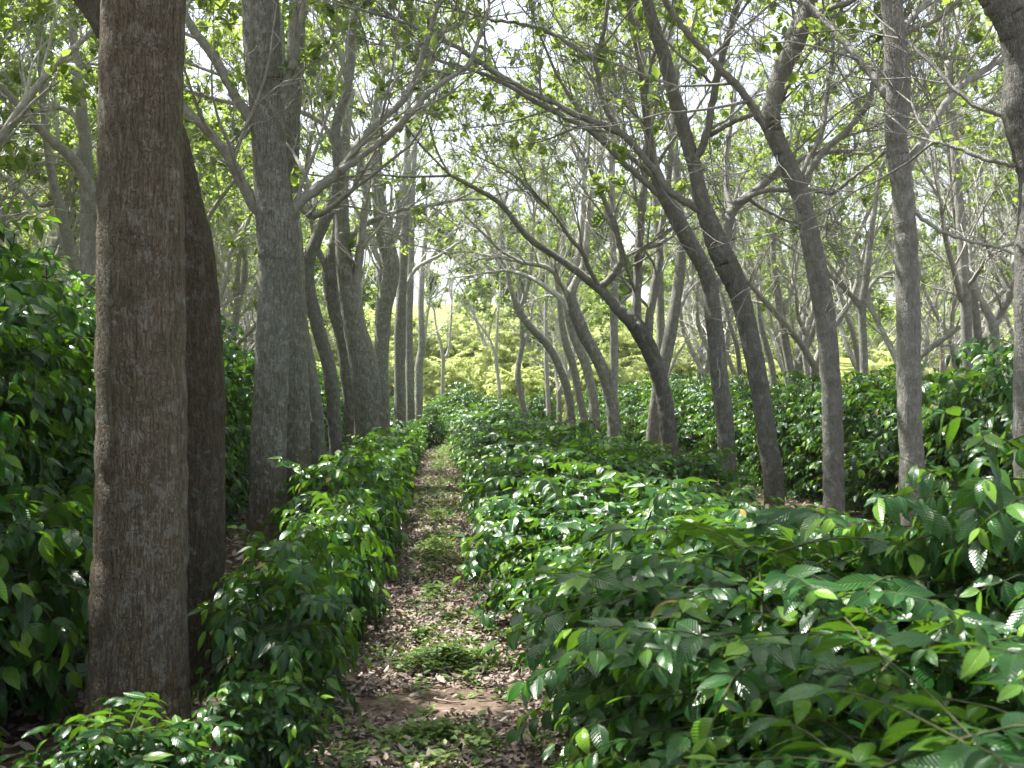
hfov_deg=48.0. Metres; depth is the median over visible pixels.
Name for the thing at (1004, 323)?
shade tree
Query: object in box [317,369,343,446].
coffee bush
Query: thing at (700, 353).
shade tree
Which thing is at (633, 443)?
coffee bush
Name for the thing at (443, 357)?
shade tree
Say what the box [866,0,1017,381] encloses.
shade tree
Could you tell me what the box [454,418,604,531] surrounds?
coffee bush
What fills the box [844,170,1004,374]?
shade tree
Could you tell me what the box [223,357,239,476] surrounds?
coffee bush
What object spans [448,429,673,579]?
coffee bush
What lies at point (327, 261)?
shade tree
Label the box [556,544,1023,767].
coffee bush
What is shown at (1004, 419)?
coffee bush
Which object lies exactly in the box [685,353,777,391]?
leafy shrub
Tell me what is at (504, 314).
leafy shrub
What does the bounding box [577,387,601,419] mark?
coffee bush
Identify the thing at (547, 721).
coffee bush
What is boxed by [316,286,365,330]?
shade tree
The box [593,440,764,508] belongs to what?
coffee bush
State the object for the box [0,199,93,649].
coffee bush
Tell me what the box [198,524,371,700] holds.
coffee bush
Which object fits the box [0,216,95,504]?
coffee bush
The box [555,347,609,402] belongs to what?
leafy shrub
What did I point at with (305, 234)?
shade tree
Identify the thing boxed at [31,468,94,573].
coffee bush
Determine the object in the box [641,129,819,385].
shade tree
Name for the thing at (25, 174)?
shade tree
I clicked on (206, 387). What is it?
shade tree
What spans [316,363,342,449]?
coffee bush
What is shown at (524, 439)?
coffee bush
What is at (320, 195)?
shade tree
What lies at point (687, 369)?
leafy shrub
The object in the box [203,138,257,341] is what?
shade tree
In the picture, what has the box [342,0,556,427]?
shade tree
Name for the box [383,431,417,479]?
coffee bush
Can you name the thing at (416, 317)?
leafy shrub
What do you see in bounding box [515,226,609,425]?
shade tree
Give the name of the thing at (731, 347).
leafy shrub
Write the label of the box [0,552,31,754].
coffee bush
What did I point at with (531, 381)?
leafy shrub
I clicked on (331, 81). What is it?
shade tree
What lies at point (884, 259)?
shade tree
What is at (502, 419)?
coffee bush
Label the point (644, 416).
coffee bush
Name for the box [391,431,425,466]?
coffee bush
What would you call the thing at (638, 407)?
coffee bush
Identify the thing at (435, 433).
coffee bush
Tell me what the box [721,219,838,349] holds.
shade tree
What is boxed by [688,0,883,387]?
shade tree
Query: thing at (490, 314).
shade tree
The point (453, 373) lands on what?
leafy shrub
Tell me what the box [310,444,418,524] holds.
coffee bush
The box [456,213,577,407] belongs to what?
shade tree
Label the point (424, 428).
coffee bush
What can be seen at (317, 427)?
shade tree
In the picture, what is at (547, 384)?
shade tree
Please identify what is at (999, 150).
shade tree
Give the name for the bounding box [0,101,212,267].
shade tree
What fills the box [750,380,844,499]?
coffee bush
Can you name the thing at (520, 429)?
coffee bush
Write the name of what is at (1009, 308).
shade tree
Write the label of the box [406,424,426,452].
coffee bush
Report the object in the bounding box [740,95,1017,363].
shade tree
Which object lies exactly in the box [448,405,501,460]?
coffee bush
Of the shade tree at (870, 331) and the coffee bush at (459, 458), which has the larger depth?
the shade tree at (870, 331)
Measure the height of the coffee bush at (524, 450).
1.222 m
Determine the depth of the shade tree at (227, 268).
24.44 m
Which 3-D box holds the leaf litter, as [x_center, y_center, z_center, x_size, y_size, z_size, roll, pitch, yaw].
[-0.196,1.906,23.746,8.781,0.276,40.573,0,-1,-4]
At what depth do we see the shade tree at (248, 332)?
29.71 m
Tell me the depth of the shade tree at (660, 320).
22.43 m
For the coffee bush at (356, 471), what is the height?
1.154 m
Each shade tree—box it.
[0,0,14,76]
[0,0,67,129]
[0,0,76,245]
[0,0,80,295]
[0,0,94,219]
[0,0,97,297]
[0,0,358,246]
[0,1,353,282]
[0,10,201,282]
[0,33,94,265]
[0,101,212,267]
[0,113,94,245]
[0,130,79,286]
[0,178,47,248]
[1,9,97,303]
[2,111,253,284]
[10,0,647,550]
[15,118,79,300]
[19,21,244,315]
[43,19,318,329]
[49,56,256,283]
[73,0,228,687]
[74,7,339,300]
[79,0,197,755]
[183,0,358,459]
[184,0,812,456]
[191,32,371,345]
[200,141,257,325]
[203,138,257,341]
[207,0,324,464]
[213,98,394,345]
[218,186,330,352]
[219,197,371,337]
[219,208,256,349]
[219,217,323,349]
[219,219,310,351]
[230,0,1003,514]
[231,198,375,295]
[249,260,396,349]
[250,172,331,237]
[251,273,331,338]
[281,0,590,443]
[283,0,457,507]
[284,0,466,444]
[286,0,483,435]
[290,0,814,501]
[307,278,323,323]
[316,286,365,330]
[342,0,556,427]
[362,262,376,341]
[368,263,444,368]
[373,7,476,423]
[382,0,721,441]
[392,120,583,414]
[397,206,510,407]
[401,76,504,420]
[411,0,669,438]
[412,1,579,428]
[415,197,525,377]
[440,38,701,428]
[452,200,530,401]
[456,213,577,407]
[472,227,631,356]
[472,275,507,330]
[488,216,606,424]
[493,232,652,417]
[496,130,580,420]
[507,0,1003,527]
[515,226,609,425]
[518,192,576,357]
[532,173,632,362]
[534,300,631,348]
[549,253,622,343]
[563,272,630,364]
[590,250,619,343]
[594,49,989,390]
[607,0,1023,523]
[613,0,765,456]
[616,0,719,458]
[616,133,791,390]
[616,227,673,305]
[617,243,690,316]
[620,177,778,380]
[627,220,761,378]
[630,158,769,385]
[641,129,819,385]
[654,111,839,365]
[663,266,702,352]
[667,55,791,397]
[670,0,1023,538]
[681,173,802,386]
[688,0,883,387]
[695,271,772,346]
[715,0,1008,382]
[719,38,933,393]
[720,119,889,383]
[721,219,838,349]
[729,227,881,349]
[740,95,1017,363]
[743,17,997,386]
[754,293,792,334]
[761,182,881,357]
[794,0,1017,378]
[813,291,895,354]
[822,118,1015,375]
[823,217,894,296]
[833,216,889,308]
[834,263,960,362]
[837,18,1016,283]
[838,274,895,356]
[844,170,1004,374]
[846,0,1017,389]
[864,212,891,300]
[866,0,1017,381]
[873,236,957,373]
[875,246,978,309]
[889,155,1014,373]
[893,148,1016,368]
[905,1,1016,175]
[924,244,1010,369]
[928,148,1017,298]
[929,131,1017,343]
[930,244,1013,328]
[942,28,1017,260]
[987,282,1013,345]
[996,262,1013,327]
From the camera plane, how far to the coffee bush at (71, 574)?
6.42 m
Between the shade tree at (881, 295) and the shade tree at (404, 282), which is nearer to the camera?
the shade tree at (404, 282)
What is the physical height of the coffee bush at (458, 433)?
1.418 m
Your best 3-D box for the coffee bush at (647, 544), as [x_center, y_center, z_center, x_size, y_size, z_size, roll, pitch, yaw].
[0.910,1.131,6.040,1.960,1.250,1.987,-1,-1,37]
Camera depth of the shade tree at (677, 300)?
21.43 m
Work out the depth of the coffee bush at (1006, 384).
11.19 m
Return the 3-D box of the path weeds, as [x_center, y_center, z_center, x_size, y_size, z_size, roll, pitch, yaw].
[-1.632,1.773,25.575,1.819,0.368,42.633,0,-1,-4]
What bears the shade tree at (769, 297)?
on the ground
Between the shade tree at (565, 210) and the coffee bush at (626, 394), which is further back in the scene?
the shade tree at (565, 210)
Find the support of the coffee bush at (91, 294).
on the ground
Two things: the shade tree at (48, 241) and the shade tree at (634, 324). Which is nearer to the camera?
the shade tree at (634, 324)
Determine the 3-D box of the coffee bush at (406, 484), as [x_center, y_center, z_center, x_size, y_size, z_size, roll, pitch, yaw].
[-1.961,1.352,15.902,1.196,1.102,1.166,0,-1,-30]
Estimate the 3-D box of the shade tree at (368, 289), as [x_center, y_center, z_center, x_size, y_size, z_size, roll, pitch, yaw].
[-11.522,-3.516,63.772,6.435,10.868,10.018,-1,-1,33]
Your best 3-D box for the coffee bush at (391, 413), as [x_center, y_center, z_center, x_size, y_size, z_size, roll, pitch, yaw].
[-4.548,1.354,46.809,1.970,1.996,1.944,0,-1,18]
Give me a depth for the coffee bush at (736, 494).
9.08 m
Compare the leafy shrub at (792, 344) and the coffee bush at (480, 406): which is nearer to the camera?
the coffee bush at (480, 406)
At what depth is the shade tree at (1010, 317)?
95.10 m
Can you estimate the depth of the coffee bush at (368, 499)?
8.73 m
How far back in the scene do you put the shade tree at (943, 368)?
42.26 m
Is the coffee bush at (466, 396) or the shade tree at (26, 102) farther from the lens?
the coffee bush at (466, 396)
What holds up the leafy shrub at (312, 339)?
on the ground
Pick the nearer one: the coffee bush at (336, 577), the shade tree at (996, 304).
the coffee bush at (336, 577)
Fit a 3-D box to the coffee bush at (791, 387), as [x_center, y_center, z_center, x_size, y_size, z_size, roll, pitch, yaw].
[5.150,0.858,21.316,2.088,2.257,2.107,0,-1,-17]
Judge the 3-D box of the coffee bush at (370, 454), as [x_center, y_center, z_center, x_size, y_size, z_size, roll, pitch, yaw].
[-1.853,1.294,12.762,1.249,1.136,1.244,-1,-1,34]
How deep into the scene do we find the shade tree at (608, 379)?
20.38 m
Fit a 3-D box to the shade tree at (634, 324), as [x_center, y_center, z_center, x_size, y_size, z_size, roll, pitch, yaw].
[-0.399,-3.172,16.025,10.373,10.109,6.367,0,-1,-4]
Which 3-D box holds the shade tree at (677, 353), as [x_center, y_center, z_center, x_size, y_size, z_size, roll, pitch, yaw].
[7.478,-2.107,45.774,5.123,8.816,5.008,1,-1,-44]
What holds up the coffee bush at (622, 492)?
on the ground
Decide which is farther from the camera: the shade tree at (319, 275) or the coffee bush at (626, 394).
the shade tree at (319, 275)
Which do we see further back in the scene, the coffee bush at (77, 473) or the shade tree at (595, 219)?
the shade tree at (595, 219)
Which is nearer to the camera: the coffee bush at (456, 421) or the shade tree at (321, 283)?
the coffee bush at (456, 421)
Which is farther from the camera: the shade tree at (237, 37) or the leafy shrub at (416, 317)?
the leafy shrub at (416, 317)
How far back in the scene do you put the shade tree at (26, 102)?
12.44 m
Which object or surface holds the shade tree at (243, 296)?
on the ground
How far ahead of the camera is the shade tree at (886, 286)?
112.22 m
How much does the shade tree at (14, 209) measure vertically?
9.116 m
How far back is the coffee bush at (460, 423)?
27.81 m
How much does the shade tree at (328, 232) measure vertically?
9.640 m
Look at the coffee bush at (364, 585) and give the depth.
7.48 m
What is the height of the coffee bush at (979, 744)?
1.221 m
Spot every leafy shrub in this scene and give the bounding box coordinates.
[310,323,336,357]
[313,350,337,361]
[315,336,392,370]
[316,361,339,374]
[325,309,374,337]
[366,308,395,352]
[371,337,393,364]
[388,365,414,408]
[389,324,417,354]
[405,321,458,386]
[405,326,442,362]
[413,314,432,330]
[414,348,484,411]
[427,325,489,372]
[430,328,490,362]
[440,302,483,317]
[441,304,484,332]
[445,352,485,396]
[456,318,501,341]
[471,333,555,407]
[478,305,518,332]
[483,363,552,413]
[484,318,542,348]
[523,348,564,403]
[549,350,642,425]
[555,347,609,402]
[590,320,631,343]
[600,329,655,366]
[619,355,650,391]
[626,296,647,322]
[629,355,678,379]
[670,335,699,384]
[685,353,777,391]
[730,339,743,359]
[742,356,803,387]
[761,324,812,352]
[762,335,811,374]
[838,324,884,356]
[841,349,933,387]
[868,331,895,373]
[878,323,952,375]
[929,320,960,368]
[987,326,1013,358]
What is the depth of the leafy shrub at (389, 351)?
88.47 m
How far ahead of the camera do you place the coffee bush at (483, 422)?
21.35 m
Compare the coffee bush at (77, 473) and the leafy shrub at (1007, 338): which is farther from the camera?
the leafy shrub at (1007, 338)
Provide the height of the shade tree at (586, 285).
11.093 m
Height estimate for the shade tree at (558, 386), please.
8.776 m
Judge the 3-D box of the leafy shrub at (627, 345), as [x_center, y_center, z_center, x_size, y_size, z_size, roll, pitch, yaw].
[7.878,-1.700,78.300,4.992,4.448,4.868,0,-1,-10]
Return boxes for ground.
[0,301,1012,767]
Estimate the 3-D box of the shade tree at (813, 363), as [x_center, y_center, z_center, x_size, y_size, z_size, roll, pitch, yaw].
[6.313,-2.619,24.993,9.007,9.275,3.870,0,-1,-19]
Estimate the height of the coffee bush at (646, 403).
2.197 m
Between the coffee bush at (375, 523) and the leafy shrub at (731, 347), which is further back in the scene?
the leafy shrub at (731, 347)
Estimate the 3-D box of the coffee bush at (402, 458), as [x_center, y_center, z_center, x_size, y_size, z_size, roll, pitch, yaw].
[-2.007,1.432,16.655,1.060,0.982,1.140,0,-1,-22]
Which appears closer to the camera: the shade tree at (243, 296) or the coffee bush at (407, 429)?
the coffee bush at (407, 429)
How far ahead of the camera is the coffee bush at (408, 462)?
20.57 m
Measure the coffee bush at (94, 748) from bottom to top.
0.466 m
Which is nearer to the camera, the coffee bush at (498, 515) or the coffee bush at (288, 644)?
the coffee bush at (288, 644)
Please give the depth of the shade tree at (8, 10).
14.95 m
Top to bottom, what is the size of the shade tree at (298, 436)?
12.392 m
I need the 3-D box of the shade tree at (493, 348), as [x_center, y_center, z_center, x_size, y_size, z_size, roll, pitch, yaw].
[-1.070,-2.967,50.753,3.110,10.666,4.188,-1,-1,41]
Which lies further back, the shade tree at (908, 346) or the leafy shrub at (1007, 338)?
the leafy shrub at (1007, 338)
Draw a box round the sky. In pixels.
[0,0,1015,308]
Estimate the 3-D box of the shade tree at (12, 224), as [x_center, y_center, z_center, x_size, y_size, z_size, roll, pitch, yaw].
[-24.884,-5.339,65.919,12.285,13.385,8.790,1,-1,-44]
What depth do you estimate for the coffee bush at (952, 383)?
13.02 m
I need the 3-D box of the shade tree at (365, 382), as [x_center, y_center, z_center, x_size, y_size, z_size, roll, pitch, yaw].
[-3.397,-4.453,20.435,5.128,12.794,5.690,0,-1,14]
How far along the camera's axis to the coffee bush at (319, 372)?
24.66 m
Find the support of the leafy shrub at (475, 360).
on the ground
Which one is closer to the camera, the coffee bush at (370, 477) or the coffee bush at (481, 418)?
the coffee bush at (370, 477)
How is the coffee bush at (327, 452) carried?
on the ground
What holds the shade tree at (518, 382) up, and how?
on the ground
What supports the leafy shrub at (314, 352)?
on the ground
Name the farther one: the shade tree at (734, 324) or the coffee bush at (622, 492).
the shade tree at (734, 324)
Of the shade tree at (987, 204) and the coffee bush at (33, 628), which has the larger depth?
the shade tree at (987, 204)
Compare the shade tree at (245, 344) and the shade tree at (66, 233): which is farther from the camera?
the shade tree at (245, 344)
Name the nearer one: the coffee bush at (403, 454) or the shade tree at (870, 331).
the coffee bush at (403, 454)
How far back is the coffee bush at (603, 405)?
40.06 m
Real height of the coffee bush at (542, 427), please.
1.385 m
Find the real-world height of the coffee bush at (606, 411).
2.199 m
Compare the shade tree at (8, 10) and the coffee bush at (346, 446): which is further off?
the coffee bush at (346, 446)
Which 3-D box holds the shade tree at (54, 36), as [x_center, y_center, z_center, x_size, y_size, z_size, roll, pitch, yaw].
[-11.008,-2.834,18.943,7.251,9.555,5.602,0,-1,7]
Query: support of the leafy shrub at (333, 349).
on the ground
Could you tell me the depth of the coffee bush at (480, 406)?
31.07 m
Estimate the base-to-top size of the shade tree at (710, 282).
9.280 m
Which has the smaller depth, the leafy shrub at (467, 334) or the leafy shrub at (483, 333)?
the leafy shrub at (467, 334)
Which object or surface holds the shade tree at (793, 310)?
on the ground
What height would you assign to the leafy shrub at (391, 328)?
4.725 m
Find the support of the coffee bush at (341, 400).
on the ground
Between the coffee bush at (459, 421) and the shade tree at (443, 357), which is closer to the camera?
the coffee bush at (459, 421)
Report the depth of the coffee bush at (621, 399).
36.91 m
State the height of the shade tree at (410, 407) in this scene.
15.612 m
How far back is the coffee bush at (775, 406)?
20.26 m
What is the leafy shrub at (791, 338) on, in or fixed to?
on the ground
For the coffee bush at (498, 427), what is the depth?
18.50 m
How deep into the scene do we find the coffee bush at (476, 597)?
8.56 m
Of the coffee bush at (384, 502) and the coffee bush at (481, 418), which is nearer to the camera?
the coffee bush at (384, 502)
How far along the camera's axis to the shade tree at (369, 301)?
68.98 m
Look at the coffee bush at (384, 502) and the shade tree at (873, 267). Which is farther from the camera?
the shade tree at (873, 267)
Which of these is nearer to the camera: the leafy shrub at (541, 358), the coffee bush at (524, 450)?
the coffee bush at (524, 450)
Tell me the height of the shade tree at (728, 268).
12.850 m
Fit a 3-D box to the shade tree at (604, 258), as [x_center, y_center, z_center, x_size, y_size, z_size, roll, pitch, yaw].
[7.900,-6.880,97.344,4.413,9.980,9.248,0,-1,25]
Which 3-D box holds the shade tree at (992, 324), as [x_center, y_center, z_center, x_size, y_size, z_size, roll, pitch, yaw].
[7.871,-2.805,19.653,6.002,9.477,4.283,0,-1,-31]
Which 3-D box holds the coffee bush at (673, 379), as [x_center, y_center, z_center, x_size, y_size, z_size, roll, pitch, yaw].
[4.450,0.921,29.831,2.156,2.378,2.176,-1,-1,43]
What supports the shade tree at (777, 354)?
on the ground
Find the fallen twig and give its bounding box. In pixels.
[433,696,460,702]
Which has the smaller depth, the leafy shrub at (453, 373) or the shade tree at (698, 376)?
the shade tree at (698, 376)
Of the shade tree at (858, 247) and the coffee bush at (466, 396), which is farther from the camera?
the shade tree at (858, 247)
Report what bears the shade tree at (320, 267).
on the ground
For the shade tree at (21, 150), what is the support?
on the ground
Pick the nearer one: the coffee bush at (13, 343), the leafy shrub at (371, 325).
the coffee bush at (13, 343)
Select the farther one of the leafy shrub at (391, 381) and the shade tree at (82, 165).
the leafy shrub at (391, 381)
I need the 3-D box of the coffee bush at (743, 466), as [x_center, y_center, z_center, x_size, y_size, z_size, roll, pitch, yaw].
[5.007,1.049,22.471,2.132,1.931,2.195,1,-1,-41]
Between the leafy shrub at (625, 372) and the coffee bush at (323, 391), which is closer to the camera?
the coffee bush at (323, 391)
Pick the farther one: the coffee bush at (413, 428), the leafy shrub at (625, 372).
the leafy shrub at (625, 372)
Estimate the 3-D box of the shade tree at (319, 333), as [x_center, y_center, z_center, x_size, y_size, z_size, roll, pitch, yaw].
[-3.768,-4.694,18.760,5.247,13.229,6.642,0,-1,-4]
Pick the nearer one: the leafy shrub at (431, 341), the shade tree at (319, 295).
the leafy shrub at (431, 341)
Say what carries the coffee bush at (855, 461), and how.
on the ground
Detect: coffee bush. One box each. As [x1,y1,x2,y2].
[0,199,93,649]
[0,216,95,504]
[0,259,61,476]
[0,460,92,738]
[0,485,93,704]
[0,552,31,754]
[0,692,244,767]
[2,247,95,488]
[11,258,95,474]
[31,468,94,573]
[57,290,94,464]
[61,268,94,307]
[62,465,93,500]
[188,541,360,744]
[192,669,343,767]
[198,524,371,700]
[221,315,253,521]
[221,319,254,524]
[223,334,254,374]
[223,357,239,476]
[224,350,254,511]
[230,525,362,669]
[233,346,254,503]
[263,456,407,542]
[270,491,393,642]
[273,454,405,538]
[278,488,396,633]
[280,491,391,584]
[286,455,332,509]
[295,449,411,514]
[308,442,410,531]
[310,370,327,450]
[310,379,327,448]
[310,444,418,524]
[311,498,390,580]
[312,472,407,583]
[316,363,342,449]
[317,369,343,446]
[318,367,328,450]
[319,374,344,434]
[322,379,344,440]
[323,472,401,567]
[325,439,357,454]
[332,443,418,514]
[336,438,415,480]
[336,442,413,514]
[337,427,417,491]
[346,426,417,490]
[350,448,412,501]
[381,422,424,474]
[381,430,418,458]
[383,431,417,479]
[384,441,411,483]
[390,396,425,425]
[390,421,427,447]
[390,429,423,465]
[390,433,420,478]
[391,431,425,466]
[394,420,424,458]
[394,425,421,459]
[399,423,427,449]
[400,441,413,485]
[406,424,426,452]
[410,421,428,451]
[414,409,449,449]
[423,395,450,435]
[435,382,493,421]
[442,399,478,442]
[443,408,526,468]
[444,420,566,495]
[445,404,508,445]
[445,405,515,465]
[445,409,493,452]
[446,410,484,448]
[447,402,499,448]
[447,411,483,445]
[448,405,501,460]
[448,421,466,461]
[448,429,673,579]
[449,409,547,487]
[450,413,508,476]
[450,461,739,650]
[452,410,519,469]
[453,415,494,477]
[453,415,561,503]
[453,424,530,487]
[454,412,573,502]
[454,412,608,510]
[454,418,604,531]
[455,407,535,470]
[456,424,598,518]
[462,418,611,525]
[462,442,647,549]
[464,449,692,593]
[465,479,677,619]
[467,443,552,524]
[477,491,736,674]
[480,507,1018,767]
[486,393,520,412]
[491,534,851,754]
[499,487,831,733]
[521,387,563,423]
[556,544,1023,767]
[562,429,661,457]
[575,383,600,426]
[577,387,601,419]
[578,428,623,444]
[584,387,622,439]
[584,436,672,469]
[589,384,623,439]
[590,442,704,478]
[592,613,1023,767]
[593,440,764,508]
[600,385,650,432]
[603,390,639,436]
[617,375,674,443]
[619,381,671,445]
[619,397,640,443]
[625,388,651,444]
[636,382,684,432]
[636,383,675,445]
[639,374,705,436]
[644,477,828,535]
[668,505,890,557]
[670,371,710,452]
[672,377,711,453]
[673,385,747,457]
[680,380,747,456]
[685,374,750,470]
[698,377,776,469]
[706,389,776,480]
[729,370,820,485]
[735,373,820,491]
[748,534,991,609]
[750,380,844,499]
[774,386,865,505]
[797,368,934,510]
[804,364,922,517]
[812,406,1023,701]
[842,361,973,527]
[858,373,987,529]
[893,342,1012,528]
[926,334,1013,527]
[967,350,1013,480]
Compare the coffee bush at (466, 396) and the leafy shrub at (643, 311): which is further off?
the leafy shrub at (643, 311)
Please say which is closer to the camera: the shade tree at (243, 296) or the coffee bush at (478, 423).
the coffee bush at (478, 423)
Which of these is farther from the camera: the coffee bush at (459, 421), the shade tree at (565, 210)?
the shade tree at (565, 210)
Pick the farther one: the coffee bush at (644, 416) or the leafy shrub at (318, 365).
the leafy shrub at (318, 365)
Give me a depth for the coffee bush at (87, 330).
9.46 m
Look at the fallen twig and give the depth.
5.93 m
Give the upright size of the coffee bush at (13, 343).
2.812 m
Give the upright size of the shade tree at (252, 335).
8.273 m
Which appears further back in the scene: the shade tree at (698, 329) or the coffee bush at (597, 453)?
the shade tree at (698, 329)
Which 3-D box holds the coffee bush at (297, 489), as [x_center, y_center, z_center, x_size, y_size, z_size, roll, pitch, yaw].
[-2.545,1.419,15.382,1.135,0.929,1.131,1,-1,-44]
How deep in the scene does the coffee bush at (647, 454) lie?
12.67 m
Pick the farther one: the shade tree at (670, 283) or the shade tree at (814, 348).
the shade tree at (670, 283)
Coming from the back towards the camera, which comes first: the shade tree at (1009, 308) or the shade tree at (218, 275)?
the shade tree at (1009, 308)
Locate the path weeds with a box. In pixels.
[317,439,560,767]
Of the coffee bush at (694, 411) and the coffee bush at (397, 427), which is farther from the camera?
the coffee bush at (397, 427)
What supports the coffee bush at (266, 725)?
on the ground
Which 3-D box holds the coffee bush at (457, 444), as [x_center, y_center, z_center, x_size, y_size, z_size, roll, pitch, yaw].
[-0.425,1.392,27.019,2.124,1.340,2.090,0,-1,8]
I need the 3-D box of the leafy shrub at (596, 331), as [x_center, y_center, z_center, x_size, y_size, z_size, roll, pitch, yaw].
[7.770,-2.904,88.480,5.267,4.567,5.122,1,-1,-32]
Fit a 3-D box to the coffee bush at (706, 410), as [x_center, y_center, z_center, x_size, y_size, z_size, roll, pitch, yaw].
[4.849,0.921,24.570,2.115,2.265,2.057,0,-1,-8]
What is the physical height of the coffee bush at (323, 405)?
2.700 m
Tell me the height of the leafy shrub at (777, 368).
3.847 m
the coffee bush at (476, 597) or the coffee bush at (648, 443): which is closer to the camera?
the coffee bush at (476, 597)
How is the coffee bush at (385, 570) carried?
on the ground
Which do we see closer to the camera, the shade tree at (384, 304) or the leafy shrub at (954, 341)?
the shade tree at (384, 304)
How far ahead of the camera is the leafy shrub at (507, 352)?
62.99 m
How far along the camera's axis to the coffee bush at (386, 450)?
15.21 m
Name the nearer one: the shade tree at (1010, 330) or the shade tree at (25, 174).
the shade tree at (25, 174)
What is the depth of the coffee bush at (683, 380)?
28.73 m
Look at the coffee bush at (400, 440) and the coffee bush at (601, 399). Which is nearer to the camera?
the coffee bush at (400, 440)
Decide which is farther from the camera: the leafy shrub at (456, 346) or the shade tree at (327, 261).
the leafy shrub at (456, 346)
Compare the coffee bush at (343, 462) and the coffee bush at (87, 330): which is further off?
the coffee bush at (343, 462)
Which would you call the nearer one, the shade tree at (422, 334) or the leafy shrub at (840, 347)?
the shade tree at (422, 334)
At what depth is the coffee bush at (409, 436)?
22.83 m
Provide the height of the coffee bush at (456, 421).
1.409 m
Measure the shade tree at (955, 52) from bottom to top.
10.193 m
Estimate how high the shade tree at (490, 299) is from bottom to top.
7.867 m
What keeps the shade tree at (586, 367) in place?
on the ground
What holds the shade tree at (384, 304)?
on the ground
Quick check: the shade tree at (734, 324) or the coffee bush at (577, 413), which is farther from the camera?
the shade tree at (734, 324)
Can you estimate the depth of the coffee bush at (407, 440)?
23.52 m
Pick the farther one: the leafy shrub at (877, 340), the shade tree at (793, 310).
the leafy shrub at (877, 340)
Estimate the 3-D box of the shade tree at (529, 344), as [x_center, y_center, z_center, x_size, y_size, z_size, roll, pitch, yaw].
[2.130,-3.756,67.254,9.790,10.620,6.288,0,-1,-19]
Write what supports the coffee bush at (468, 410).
on the ground
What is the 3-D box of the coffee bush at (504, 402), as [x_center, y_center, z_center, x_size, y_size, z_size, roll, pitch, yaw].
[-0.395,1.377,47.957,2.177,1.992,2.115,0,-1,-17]
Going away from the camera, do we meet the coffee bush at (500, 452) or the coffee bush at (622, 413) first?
the coffee bush at (500, 452)
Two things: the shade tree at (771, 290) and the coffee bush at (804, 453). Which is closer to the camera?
the coffee bush at (804, 453)
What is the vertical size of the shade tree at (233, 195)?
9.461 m
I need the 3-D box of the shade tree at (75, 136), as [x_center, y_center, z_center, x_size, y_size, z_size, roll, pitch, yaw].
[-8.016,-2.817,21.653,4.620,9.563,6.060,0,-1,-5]
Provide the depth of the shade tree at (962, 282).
16.47 m
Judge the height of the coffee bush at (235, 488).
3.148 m
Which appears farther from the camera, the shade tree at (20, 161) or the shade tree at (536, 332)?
the shade tree at (536, 332)
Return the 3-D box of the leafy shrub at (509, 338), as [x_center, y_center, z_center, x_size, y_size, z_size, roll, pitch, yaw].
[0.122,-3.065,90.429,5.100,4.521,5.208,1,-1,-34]
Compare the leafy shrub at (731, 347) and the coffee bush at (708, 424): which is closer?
the coffee bush at (708, 424)
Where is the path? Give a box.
[305,449,591,767]
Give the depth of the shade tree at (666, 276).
96.44 m
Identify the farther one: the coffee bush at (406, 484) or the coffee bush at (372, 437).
the coffee bush at (372, 437)
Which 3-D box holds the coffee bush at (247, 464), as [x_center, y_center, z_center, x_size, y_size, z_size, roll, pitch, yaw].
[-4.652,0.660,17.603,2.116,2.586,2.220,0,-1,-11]
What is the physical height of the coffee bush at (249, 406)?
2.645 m
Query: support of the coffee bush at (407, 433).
on the ground
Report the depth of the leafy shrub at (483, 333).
93.39 m
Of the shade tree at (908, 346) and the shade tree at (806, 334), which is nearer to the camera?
the shade tree at (908, 346)
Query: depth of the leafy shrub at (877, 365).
60.86 m
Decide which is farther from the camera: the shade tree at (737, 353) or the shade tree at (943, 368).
the shade tree at (943, 368)
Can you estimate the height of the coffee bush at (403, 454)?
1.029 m
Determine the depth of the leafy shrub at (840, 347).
102.47 m
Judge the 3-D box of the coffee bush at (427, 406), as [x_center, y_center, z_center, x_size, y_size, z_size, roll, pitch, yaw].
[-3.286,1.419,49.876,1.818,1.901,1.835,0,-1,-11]
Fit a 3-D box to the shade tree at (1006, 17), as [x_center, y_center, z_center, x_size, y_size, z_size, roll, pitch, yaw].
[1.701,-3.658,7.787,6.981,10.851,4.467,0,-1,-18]
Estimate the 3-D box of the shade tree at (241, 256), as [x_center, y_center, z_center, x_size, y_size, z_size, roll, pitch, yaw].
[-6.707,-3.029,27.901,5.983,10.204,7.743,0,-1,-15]
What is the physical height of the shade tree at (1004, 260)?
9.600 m
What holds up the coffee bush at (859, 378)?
on the ground
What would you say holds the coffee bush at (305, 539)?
on the ground
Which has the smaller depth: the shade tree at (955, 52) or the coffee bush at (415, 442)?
the shade tree at (955, 52)
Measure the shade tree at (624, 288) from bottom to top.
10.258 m
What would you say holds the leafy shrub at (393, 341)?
on the ground
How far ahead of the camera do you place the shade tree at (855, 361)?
36.34 m
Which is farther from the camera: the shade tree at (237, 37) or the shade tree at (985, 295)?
the shade tree at (985, 295)
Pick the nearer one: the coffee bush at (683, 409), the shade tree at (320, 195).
the coffee bush at (683, 409)
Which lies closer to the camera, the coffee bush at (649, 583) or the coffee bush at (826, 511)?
the coffee bush at (649, 583)
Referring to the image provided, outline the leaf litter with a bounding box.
[0,442,869,767]
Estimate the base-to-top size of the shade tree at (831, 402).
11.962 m
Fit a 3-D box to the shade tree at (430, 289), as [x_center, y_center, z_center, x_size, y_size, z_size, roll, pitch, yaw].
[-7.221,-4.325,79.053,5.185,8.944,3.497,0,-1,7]
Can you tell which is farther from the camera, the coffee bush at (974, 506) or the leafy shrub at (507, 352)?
the leafy shrub at (507, 352)
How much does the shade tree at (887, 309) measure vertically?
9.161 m

